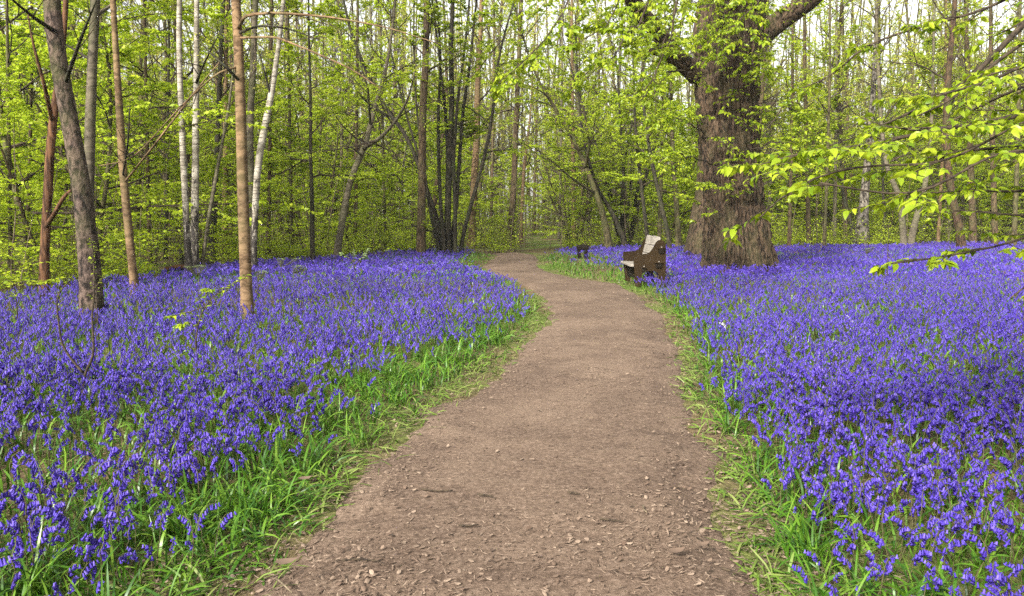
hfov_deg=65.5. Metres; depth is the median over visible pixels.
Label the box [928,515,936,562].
bluebell
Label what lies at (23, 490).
bluebell
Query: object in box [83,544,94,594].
bluebell
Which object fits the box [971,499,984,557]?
bluebell
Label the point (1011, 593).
bluebell
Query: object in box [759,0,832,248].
slender tree
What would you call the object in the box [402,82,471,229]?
coppiced tree
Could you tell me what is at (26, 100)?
slender tree
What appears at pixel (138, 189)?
hornbeam tree
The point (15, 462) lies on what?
bluebell
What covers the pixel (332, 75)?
young tree
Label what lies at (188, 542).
bluebell
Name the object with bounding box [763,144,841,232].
hornbeam tree
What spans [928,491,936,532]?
bluebell
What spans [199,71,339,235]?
hornbeam tree
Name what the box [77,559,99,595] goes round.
bluebell
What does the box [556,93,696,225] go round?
hornbeam tree
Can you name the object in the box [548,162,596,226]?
hornbeam tree
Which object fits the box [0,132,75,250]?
hornbeam tree
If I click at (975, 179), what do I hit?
coppiced tree
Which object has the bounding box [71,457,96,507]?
bluebell
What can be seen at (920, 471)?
bluebell
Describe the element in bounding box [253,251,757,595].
path
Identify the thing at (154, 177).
hornbeam tree
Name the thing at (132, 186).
hornbeam tree
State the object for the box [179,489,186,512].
bluebell
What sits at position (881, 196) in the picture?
hornbeam tree
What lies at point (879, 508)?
bluebell
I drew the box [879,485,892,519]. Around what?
bluebell
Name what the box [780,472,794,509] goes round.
bluebell
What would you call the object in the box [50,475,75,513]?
bluebell
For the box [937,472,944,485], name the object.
bluebell
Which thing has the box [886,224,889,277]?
sapling
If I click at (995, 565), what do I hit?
bluebell
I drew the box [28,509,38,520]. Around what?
bluebell
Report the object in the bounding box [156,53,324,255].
hornbeam tree
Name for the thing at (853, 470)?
bluebell
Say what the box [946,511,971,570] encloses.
bluebell
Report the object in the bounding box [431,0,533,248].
tan tree
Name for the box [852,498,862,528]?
bluebell
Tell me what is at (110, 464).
bluebell
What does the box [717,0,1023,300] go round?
beech tree
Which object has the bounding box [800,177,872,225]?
hornbeam tree
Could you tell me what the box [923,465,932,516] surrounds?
bluebell
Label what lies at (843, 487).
bluebell
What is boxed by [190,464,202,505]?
bluebell
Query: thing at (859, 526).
bluebell
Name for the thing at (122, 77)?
slender tree
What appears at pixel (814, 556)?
bluebell
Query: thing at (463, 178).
hornbeam tree
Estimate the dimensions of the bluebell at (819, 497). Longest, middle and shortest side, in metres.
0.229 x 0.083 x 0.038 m
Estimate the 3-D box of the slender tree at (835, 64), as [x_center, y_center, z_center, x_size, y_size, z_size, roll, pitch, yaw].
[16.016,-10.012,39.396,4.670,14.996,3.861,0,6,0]
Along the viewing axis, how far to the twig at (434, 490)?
4.02 m
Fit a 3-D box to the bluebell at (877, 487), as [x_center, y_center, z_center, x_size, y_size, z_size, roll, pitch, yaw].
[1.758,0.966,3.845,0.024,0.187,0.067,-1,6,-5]
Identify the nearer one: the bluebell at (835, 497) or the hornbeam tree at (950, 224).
the bluebell at (835, 497)
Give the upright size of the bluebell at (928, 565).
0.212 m
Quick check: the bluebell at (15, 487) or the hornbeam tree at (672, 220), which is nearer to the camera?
the bluebell at (15, 487)
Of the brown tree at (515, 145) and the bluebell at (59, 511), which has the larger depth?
the brown tree at (515, 145)
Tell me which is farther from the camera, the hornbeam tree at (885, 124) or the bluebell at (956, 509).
the hornbeam tree at (885, 124)
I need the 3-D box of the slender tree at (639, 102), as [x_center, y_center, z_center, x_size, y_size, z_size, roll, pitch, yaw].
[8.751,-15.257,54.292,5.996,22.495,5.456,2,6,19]
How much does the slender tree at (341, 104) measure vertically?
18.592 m
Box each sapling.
[0,277,59,318]
[55,240,100,395]
[86,237,117,345]
[163,274,251,370]
[339,248,370,287]
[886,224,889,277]
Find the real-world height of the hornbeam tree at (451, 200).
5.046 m
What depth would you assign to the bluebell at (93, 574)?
2.92 m
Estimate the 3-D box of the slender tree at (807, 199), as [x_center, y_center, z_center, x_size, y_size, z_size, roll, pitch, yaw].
[13.403,-9.963,36.377,4.785,15.520,3.387,3,7,29]
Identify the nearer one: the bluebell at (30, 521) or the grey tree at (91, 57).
the bluebell at (30, 521)
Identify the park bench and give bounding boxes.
[621,235,665,286]
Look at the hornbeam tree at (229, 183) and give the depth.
57.65 m
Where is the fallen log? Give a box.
[165,264,183,270]
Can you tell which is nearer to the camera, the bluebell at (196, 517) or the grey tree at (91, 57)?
the bluebell at (196, 517)
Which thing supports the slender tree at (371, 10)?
on the ground at (540, 246)
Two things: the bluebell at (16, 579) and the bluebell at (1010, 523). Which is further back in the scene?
the bluebell at (1010, 523)
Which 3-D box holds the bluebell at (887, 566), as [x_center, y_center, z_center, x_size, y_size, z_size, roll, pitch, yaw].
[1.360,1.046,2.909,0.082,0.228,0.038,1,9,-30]
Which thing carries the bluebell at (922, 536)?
on the ground at (540, 246)
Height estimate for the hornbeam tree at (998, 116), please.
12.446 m
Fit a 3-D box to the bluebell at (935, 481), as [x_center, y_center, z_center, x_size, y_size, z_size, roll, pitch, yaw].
[1.931,0.950,3.582,0.112,0.283,0.060,0,0,18]
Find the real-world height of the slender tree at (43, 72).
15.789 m
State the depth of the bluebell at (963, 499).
3.54 m
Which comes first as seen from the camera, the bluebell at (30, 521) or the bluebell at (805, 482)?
the bluebell at (30, 521)
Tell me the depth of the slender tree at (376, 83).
56.13 m
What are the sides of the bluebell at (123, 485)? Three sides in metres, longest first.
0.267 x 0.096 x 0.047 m
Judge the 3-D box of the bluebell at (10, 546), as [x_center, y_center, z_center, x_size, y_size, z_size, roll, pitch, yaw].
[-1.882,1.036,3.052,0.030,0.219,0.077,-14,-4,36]
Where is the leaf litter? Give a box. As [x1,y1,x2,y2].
[82,254,916,595]
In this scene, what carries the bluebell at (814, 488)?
on the ground at (540, 246)
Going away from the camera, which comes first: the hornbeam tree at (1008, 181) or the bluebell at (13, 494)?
the bluebell at (13, 494)
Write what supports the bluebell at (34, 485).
on the ground at (540, 246)
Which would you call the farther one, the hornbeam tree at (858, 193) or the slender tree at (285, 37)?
the hornbeam tree at (858, 193)
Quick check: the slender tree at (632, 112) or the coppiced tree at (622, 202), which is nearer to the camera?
the coppiced tree at (622, 202)
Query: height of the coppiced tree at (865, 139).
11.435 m
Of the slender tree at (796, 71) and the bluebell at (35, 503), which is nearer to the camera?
the bluebell at (35, 503)
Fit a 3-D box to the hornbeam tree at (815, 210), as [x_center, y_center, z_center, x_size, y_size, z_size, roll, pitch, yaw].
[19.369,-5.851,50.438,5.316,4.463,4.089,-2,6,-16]
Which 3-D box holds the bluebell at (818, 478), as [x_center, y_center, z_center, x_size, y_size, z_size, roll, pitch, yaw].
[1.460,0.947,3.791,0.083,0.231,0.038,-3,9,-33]
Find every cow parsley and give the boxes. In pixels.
[184,265,205,277]
[256,270,267,299]
[276,258,300,277]
[292,265,305,273]
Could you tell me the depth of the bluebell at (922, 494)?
3.45 m
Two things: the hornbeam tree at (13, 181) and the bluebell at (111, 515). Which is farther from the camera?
the hornbeam tree at (13, 181)
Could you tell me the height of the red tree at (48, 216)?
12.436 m
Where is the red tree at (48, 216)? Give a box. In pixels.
[16,0,72,296]
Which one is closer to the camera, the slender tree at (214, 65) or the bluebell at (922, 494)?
the bluebell at (922, 494)
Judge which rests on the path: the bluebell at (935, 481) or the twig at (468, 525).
the twig at (468, 525)
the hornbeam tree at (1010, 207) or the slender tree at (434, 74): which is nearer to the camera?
the hornbeam tree at (1010, 207)
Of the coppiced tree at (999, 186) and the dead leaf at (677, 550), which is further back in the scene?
the coppiced tree at (999, 186)
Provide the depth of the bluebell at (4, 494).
3.51 m
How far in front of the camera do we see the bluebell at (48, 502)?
3.36 m
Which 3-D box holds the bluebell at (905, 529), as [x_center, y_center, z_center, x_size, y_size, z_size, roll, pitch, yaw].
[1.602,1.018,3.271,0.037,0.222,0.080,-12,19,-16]
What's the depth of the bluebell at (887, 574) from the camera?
2.93 m
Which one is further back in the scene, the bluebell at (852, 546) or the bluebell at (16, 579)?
the bluebell at (852, 546)
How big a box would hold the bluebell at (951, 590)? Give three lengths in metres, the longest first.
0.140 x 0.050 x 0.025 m
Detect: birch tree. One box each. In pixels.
[174,0,221,275]
[176,0,193,277]
[251,0,284,275]
[831,0,907,247]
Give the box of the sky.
[0,0,1023,217]
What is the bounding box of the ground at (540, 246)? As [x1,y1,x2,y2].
[0,218,1023,595]
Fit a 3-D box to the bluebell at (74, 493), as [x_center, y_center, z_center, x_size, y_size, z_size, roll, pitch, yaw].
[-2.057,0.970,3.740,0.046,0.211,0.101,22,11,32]
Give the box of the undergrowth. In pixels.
[0,56,1023,295]
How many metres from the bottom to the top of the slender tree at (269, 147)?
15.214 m
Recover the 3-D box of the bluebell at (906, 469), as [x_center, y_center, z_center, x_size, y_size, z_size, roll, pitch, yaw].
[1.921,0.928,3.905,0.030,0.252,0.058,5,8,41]
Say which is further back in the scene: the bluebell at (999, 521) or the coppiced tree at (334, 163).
the coppiced tree at (334, 163)
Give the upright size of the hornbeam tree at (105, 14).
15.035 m
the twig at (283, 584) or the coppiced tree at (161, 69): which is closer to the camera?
the twig at (283, 584)
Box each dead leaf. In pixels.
[275,557,297,563]
[299,476,311,478]
[668,547,684,552]
[697,541,708,545]
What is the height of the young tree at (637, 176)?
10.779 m
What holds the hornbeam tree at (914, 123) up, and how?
on the ground at (540, 246)
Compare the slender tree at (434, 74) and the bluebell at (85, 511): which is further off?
the slender tree at (434, 74)
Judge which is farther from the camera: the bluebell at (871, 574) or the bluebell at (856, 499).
the bluebell at (856, 499)
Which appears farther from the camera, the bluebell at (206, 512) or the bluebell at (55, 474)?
the bluebell at (55, 474)
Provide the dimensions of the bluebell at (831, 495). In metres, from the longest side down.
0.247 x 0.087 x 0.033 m
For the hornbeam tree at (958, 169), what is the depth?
41.23 m
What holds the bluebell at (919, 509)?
on the ground at (540, 246)
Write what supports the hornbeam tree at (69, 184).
on the ground at (540, 246)
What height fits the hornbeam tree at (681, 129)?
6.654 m
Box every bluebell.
[0,489,28,526]
[2,527,16,538]
[6,542,29,570]
[8,488,26,538]
[8,536,24,592]
[9,450,24,512]
[9,571,21,594]
[10,519,21,540]
[12,484,29,505]
[17,487,25,535]
[18,537,29,580]
[19,501,40,536]
[25,482,39,513]
[26,492,39,549]
[27,481,44,521]
[27,516,37,559]
[27,527,40,581]
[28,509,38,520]
[29,458,44,503]
[29,547,45,578]
[30,516,40,567]
[36,487,80,521]
[38,505,57,546]
[39,475,45,514]
[39,496,56,520]
[40,483,52,497]
[41,526,57,583]
[42,533,64,566]
[45,479,62,504]
[47,502,64,532]
[48,548,66,562]
[49,470,59,502]
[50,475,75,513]
[52,513,70,565]
[52,582,62,595]
[53,510,76,547]
[56,522,61,541]
[58,470,80,516]
[63,482,87,512]
[65,563,81,594]
[68,575,78,595]
[70,469,86,525]
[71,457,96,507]
[71,544,83,562]
[72,505,95,553]
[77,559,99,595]
[80,535,101,576]
[83,533,96,563]
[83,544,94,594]
[84,482,97,530]
[90,512,101,531]
[90,567,96,592]
[91,548,121,578]
[93,516,120,553]
[96,579,104,593]
[97,460,116,489]
[97,535,110,580]
[101,493,105,512]
[102,521,110,569]
[103,510,116,540]
[104,487,115,541]
[108,519,116,562]
[110,467,124,493]
[112,480,122,516]
[113,489,134,519]
[115,552,131,584]
[116,490,128,505]
[117,480,127,539]
[117,496,131,547]
[117,514,134,558]
[119,469,130,518]
[119,554,131,579]
[121,521,134,574]
[125,495,145,521]
[126,547,141,584]
[128,508,138,554]
[129,556,142,580]
[142,544,155,595]
[143,479,154,516]
[143,493,157,514]
[146,502,166,537]
[148,466,160,512]
[148,513,163,551]
[152,475,171,514]
[157,505,174,563]
[162,463,171,498]
[166,483,176,515]
[169,537,176,577]
[170,461,191,498]
[172,472,181,503]
[177,515,196,581]
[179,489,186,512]
[185,540,199,569]
[187,502,220,559]
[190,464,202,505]
[193,513,207,556]
[212,511,236,567]
[761,478,771,505]
[779,478,787,510]
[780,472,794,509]
[790,564,810,594]
[801,471,808,517]
[801,484,820,514]
[802,475,819,519]
[803,550,831,590]
[810,490,828,536]
[811,510,816,549]
[813,474,822,503]
[813,516,825,529]
[815,481,834,533]
[816,489,821,525]
[824,583,838,595]
[825,481,841,524]
[827,539,845,588]
[828,482,834,536]
[829,452,837,482]
[830,502,843,537]
[832,549,853,595]
[833,490,838,521]
[833,492,844,534]
[833,572,843,587]
[834,480,851,508]
[834,520,857,562]
[834,530,848,558]
[836,501,850,523]
[837,525,850,563]
[837,557,860,592]
[838,469,854,514]
[838,542,856,579]
[840,492,849,524]
[844,519,855,563]
[845,488,856,507]
[849,464,862,490]
[852,489,861,512]
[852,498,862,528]
[852,522,866,542]
[852,528,859,566]
[853,474,862,522]
[855,480,872,506]
[860,569,878,595]
[862,477,881,514]
[862,529,891,582]
[863,493,879,535]
[865,550,876,595]
[865,566,879,589]
[871,496,880,529]
[873,478,880,512]
[873,478,884,515]
[874,563,882,595]
[875,502,883,521]
[876,470,893,514]
[876,495,887,530]
[877,555,898,594]
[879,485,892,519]
[879,565,892,595]
[881,504,896,557]
[882,481,894,496]
[889,516,903,566]
[891,474,903,505]
[893,499,910,538]
[894,525,910,554]
[894,532,930,573]
[898,464,932,510]
[898,499,908,540]
[901,481,907,506]
[901,532,911,554]
[901,554,923,587]
[902,463,908,498]
[903,484,926,513]
[903,523,923,558]
[905,535,913,572]
[907,467,917,475]
[907,548,931,589]
[909,473,918,515]
[909,477,920,529]
[911,486,925,548]
[911,517,945,557]
[912,499,917,534]
[912,503,925,542]
[917,466,922,488]
[919,533,930,576]
[920,571,930,595]
[922,529,947,578]
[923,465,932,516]
[923,477,951,512]
[923,560,938,595]
[924,553,932,564]
[926,481,944,542]
[928,477,954,537]
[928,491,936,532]
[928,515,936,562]
[929,517,952,562]
[930,496,944,539]
[931,577,942,595]
[932,503,964,548]
[932,512,945,554]
[933,517,952,558]
[935,547,952,586]
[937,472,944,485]
[939,535,954,583]
[940,538,965,577]
[941,564,959,594]
[944,464,959,483]
[944,484,957,509]
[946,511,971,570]
[947,481,969,508]
[948,585,953,595]
[949,481,958,524]
[949,523,959,560]
[950,515,970,557]
[952,478,961,511]
[952,512,965,532]
[956,492,972,535]
[959,488,974,521]
[959,517,982,558]
[960,572,980,592]
[961,531,991,594]
[961,533,971,574]
[961,568,970,595]
[966,474,988,512]
[966,481,987,531]
[967,479,977,522]
[967,541,997,595]
[970,491,978,534]
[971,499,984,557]
[975,492,1003,545]
[977,480,1009,526]
[979,520,995,559]
[981,484,992,498]
[984,509,1003,550]
[985,565,1001,595]
[985,575,994,590]
[985,583,1000,595]
[987,474,1000,517]
[987,526,1005,561]
[987,561,999,594]
[990,514,1004,533]
[991,525,1011,581]
[993,504,1007,553]
[993,581,1000,591]
[994,470,1010,512]
[994,571,1010,595]
[999,590,1018,595]
[1001,511,1018,547]
[1003,517,1016,575]
[1007,563,1023,589]
[1014,585,1023,595]
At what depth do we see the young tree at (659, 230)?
35.60 m
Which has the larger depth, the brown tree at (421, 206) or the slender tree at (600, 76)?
the slender tree at (600, 76)
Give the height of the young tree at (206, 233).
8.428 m
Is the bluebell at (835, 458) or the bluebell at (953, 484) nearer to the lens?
the bluebell at (953, 484)
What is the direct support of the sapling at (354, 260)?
on the ground at (540, 246)
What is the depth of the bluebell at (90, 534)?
3.10 m
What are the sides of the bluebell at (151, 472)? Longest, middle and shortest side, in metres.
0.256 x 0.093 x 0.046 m
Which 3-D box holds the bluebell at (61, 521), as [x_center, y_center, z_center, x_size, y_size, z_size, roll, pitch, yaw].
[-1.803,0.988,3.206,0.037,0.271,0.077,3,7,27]
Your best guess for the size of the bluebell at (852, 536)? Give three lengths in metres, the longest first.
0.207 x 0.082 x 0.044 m
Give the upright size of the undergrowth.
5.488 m
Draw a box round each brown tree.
[372,0,469,257]
[471,0,555,246]
[902,0,1014,245]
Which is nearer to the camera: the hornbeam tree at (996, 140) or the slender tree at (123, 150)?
the slender tree at (123, 150)
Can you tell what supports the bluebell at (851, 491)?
on the ground at (540, 246)
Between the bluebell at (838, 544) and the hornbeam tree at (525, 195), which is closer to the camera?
the bluebell at (838, 544)
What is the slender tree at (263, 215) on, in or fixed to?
on the ground at (540, 246)
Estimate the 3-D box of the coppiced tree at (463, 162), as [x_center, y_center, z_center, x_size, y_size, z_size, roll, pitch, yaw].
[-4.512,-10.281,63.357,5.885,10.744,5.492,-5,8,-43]
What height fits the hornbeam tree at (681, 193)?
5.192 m
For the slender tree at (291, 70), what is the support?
on the ground at (540, 246)
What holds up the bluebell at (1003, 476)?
on the ground at (540, 246)
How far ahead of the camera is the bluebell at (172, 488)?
3.62 m
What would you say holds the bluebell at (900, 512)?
on the ground at (540, 246)
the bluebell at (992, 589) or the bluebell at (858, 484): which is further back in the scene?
the bluebell at (858, 484)
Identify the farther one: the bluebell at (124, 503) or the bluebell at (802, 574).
the bluebell at (124, 503)
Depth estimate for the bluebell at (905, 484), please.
3.80 m
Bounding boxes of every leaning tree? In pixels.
[0,0,105,326]
[505,0,629,250]
[541,14,645,249]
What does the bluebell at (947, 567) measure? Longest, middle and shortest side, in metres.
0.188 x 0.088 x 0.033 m
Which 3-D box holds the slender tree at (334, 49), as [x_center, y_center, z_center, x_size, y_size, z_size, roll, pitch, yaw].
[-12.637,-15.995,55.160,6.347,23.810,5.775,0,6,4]
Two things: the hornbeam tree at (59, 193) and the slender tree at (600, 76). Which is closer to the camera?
the hornbeam tree at (59, 193)
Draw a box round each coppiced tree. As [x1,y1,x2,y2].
[18,1,172,248]
[185,87,235,218]
[246,0,396,247]
[319,0,536,255]
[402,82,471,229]
[418,102,483,214]
[503,47,623,244]
[537,131,594,229]
[552,0,692,245]
[831,79,940,222]
[846,121,886,233]
[853,41,975,236]
[923,92,1003,236]
[975,87,1023,237]
[989,96,1022,232]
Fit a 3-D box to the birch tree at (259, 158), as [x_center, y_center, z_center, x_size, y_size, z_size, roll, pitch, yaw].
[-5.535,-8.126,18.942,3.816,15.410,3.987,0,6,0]
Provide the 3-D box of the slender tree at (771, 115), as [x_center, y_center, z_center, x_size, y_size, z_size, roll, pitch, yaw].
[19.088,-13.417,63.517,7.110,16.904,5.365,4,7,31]
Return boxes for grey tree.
[26,0,121,204]
[247,0,258,243]
[823,0,942,246]
[885,0,971,247]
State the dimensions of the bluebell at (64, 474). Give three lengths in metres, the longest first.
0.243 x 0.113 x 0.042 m
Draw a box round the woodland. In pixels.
[0,0,1023,230]
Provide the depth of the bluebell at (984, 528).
3.30 m
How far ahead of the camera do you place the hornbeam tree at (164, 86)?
18.73 m
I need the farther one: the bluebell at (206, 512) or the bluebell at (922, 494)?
the bluebell at (922, 494)
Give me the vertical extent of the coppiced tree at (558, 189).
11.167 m
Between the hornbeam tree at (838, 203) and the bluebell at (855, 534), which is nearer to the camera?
the bluebell at (855, 534)
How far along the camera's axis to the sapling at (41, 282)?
9.53 m
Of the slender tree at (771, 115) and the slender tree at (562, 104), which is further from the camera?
the slender tree at (771, 115)
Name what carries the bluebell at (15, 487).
on the ground at (540, 246)
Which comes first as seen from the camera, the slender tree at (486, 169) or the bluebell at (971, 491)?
the bluebell at (971, 491)
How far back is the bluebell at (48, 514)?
3.24 m
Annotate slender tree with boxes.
[0,0,88,245]
[0,0,107,222]
[0,0,153,282]
[0,2,149,259]
[2,1,41,193]
[4,0,135,172]
[4,4,87,215]
[15,0,156,255]
[25,5,113,241]
[66,0,235,263]
[69,0,284,252]
[76,0,210,249]
[77,0,160,136]
[83,0,228,258]
[86,0,221,296]
[96,0,211,251]
[99,0,170,180]
[120,0,188,151]
[121,0,171,227]
[154,0,276,247]
[158,0,260,240]
[163,0,302,254]
[187,0,283,169]
[203,0,336,254]
[203,2,296,178]
[222,0,303,231]
[228,5,319,240]
[247,1,301,240]
[254,0,326,248]
[259,1,362,239]
[273,0,339,237]
[273,9,315,233]
[276,0,347,220]
[293,0,367,235]
[302,0,404,250]
[303,0,399,214]
[305,1,351,175]
[324,0,442,239]
[325,0,404,234]
[326,0,397,231]
[327,0,429,237]
[331,0,445,247]
[345,0,405,232]
[379,0,488,247]
[410,0,466,229]
[453,38,481,224]
[454,0,575,238]
[460,1,521,231]
[465,0,523,241]
[480,24,521,195]
[485,4,565,243]
[487,0,570,233]
[518,0,583,240]
[528,0,617,239]
[536,0,641,238]
[545,0,620,238]
[565,0,639,233]
[574,1,617,221]
[578,0,657,239]
[592,16,647,229]
[596,27,680,229]
[621,31,680,234]
[682,0,826,170]
[692,60,827,172]
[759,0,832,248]
[760,3,860,246]
[761,0,811,221]
[761,41,787,184]
[762,15,833,233]
[769,0,912,243]
[790,0,884,250]
[795,0,878,241]
[816,69,844,177]
[822,5,888,229]
[845,0,972,236]
[852,1,942,244]
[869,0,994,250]
[899,0,988,234]
[901,0,1023,241]
[905,0,985,244]
[905,0,999,238]
[911,0,1013,225]
[916,0,988,231]
[928,0,1023,247]
[973,0,1023,249]
[978,0,1023,170]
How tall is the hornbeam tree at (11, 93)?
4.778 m
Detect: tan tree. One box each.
[99,0,465,320]
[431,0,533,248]
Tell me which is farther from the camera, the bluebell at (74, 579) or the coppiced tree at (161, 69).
the coppiced tree at (161, 69)
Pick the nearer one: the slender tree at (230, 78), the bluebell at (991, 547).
the bluebell at (991, 547)
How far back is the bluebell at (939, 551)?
3.10 m
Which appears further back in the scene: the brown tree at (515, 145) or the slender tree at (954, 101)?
the slender tree at (954, 101)
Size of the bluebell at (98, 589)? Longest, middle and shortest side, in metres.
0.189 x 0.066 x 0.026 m
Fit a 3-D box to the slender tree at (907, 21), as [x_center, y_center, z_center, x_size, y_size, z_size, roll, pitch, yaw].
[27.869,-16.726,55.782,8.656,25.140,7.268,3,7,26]
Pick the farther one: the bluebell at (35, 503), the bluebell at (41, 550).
the bluebell at (35, 503)
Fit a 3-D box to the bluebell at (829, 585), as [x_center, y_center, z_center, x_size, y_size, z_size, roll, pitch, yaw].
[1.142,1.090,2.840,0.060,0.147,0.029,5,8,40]
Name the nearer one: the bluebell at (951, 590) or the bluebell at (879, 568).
the bluebell at (951, 590)
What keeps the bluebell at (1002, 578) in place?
on the ground at (540, 246)
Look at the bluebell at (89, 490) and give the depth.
3.67 m
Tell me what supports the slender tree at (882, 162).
on the ground at (540, 246)
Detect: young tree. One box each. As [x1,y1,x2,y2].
[190,0,283,274]
[263,0,393,264]
[596,1,692,238]
[604,7,697,239]
[606,0,694,253]
[625,0,698,249]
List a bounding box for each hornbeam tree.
[0,0,283,264]
[0,0,323,275]
[0,21,188,268]
[0,23,131,248]
[0,62,137,263]
[0,87,67,232]
[0,114,162,240]
[0,116,114,259]
[0,122,64,204]
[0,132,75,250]
[0,177,57,234]
[0,188,62,287]
[3,4,159,203]
[3,141,68,242]
[20,99,130,210]
[27,0,235,228]
[39,107,205,228]
[57,91,174,218]
[57,105,180,225]
[102,107,290,260]
[102,126,174,223]
[115,138,228,244]
[116,108,261,246]
[144,72,322,238]
[150,147,211,241]
[154,108,261,224]
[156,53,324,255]
[179,92,319,222]
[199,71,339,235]
[202,134,274,223]
[231,152,287,237]
[233,127,358,255]
[258,107,379,241]
[271,0,429,239]
[282,124,374,221]
[300,156,383,249]
[313,144,378,236]
[319,164,373,227]
[319,181,381,238]
[338,84,517,219]
[345,171,427,249]
[349,110,465,242]
[370,119,496,250]
[371,124,465,232]
[380,147,463,221]
[395,156,451,221]
[426,145,507,241]
[426,171,485,236]
[442,161,489,228]
[443,145,523,246]
[452,146,519,225]
[483,167,546,234]
[488,188,532,229]
[494,108,580,229]
[523,79,681,237]
[528,182,566,227]
[530,84,633,223]
[537,124,619,232]
[547,140,635,242]
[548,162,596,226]
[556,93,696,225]
[580,127,683,223]
[592,108,698,241]
[618,162,673,234]
[629,49,801,226]
[629,168,690,227]
[631,133,696,224]
[641,102,698,224]
[648,153,697,230]
[656,183,689,232]
[667,149,698,231]
[761,96,837,238]
[762,172,784,225]
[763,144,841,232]
[764,141,830,240]
[765,77,928,240]
[766,208,787,227]
[772,178,830,232]
[774,120,876,239]
[775,174,857,238]
[785,124,893,240]
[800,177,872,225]
[819,173,896,239]
[820,159,893,219]
[850,34,1019,240]
[851,172,929,241]
[857,52,1023,214]
[857,103,922,218]
[869,101,962,239]
[870,156,926,231]
[873,116,980,229]
[878,167,938,232]
[918,101,1023,237]
[921,144,1023,242]
[927,163,1006,226]
[951,99,1004,209]
[952,128,1023,237]
[964,186,1018,238]
[966,137,1023,241]
[975,93,1022,200]
[982,171,1023,233]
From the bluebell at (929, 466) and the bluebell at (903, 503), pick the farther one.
the bluebell at (929, 466)
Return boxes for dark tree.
[113,0,296,263]
[816,94,863,245]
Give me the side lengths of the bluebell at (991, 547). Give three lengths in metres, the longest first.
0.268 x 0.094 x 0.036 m
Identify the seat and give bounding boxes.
[576,245,588,257]
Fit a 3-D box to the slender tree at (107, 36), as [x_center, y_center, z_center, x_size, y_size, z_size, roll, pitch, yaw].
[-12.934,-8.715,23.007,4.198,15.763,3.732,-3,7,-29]
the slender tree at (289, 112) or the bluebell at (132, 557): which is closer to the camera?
the bluebell at (132, 557)
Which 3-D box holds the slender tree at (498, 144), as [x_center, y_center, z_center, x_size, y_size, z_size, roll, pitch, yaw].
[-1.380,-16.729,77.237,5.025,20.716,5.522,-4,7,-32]
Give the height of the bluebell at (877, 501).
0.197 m
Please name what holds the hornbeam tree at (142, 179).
on the ground at (540, 246)
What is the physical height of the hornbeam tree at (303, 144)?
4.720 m
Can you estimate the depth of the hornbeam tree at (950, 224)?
56.26 m
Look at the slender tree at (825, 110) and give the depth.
32.35 m
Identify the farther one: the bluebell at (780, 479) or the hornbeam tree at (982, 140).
the hornbeam tree at (982, 140)
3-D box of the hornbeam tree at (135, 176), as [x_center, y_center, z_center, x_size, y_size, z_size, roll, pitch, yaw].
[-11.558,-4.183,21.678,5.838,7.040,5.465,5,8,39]
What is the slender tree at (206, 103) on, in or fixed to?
on the ground at (540, 246)
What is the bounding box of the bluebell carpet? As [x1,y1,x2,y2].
[0,240,1023,595]
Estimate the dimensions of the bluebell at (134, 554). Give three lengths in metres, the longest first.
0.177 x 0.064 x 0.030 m
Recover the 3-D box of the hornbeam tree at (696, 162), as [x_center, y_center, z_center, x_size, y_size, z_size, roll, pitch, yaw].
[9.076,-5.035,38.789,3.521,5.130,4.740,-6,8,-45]
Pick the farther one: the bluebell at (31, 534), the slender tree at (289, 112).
the slender tree at (289, 112)
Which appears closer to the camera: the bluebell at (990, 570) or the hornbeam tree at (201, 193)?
the bluebell at (990, 570)
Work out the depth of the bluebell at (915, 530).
3.30 m
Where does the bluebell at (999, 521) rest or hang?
on the ground at (540, 246)
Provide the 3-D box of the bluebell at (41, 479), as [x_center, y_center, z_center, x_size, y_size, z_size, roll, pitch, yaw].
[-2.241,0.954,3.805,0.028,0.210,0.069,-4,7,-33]
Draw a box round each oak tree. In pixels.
[486,0,837,275]
[671,0,779,259]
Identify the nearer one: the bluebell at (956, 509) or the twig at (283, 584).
the twig at (283, 584)
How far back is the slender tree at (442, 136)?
35.55 m
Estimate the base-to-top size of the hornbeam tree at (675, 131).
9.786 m
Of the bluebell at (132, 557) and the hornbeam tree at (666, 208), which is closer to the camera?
the bluebell at (132, 557)
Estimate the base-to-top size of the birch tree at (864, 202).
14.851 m
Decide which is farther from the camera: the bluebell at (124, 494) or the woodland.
the woodland
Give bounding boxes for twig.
[274,577,292,593]
[342,558,379,561]
[421,488,452,491]
[459,524,478,525]
[599,517,623,521]
[721,567,744,575]
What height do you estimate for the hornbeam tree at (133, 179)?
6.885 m
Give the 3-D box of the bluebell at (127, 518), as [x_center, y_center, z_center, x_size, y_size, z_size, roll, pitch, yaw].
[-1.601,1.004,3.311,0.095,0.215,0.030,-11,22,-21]
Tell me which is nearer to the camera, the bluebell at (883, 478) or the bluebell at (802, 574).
the bluebell at (802, 574)
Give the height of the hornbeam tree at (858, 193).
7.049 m
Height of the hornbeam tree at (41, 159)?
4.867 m
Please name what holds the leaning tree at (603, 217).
on the ground at (540, 246)
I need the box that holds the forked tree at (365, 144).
[293,0,453,261]
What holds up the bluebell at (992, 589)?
on the ground at (540, 246)
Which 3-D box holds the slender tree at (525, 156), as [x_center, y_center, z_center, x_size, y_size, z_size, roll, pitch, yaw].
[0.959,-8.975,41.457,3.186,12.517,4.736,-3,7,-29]

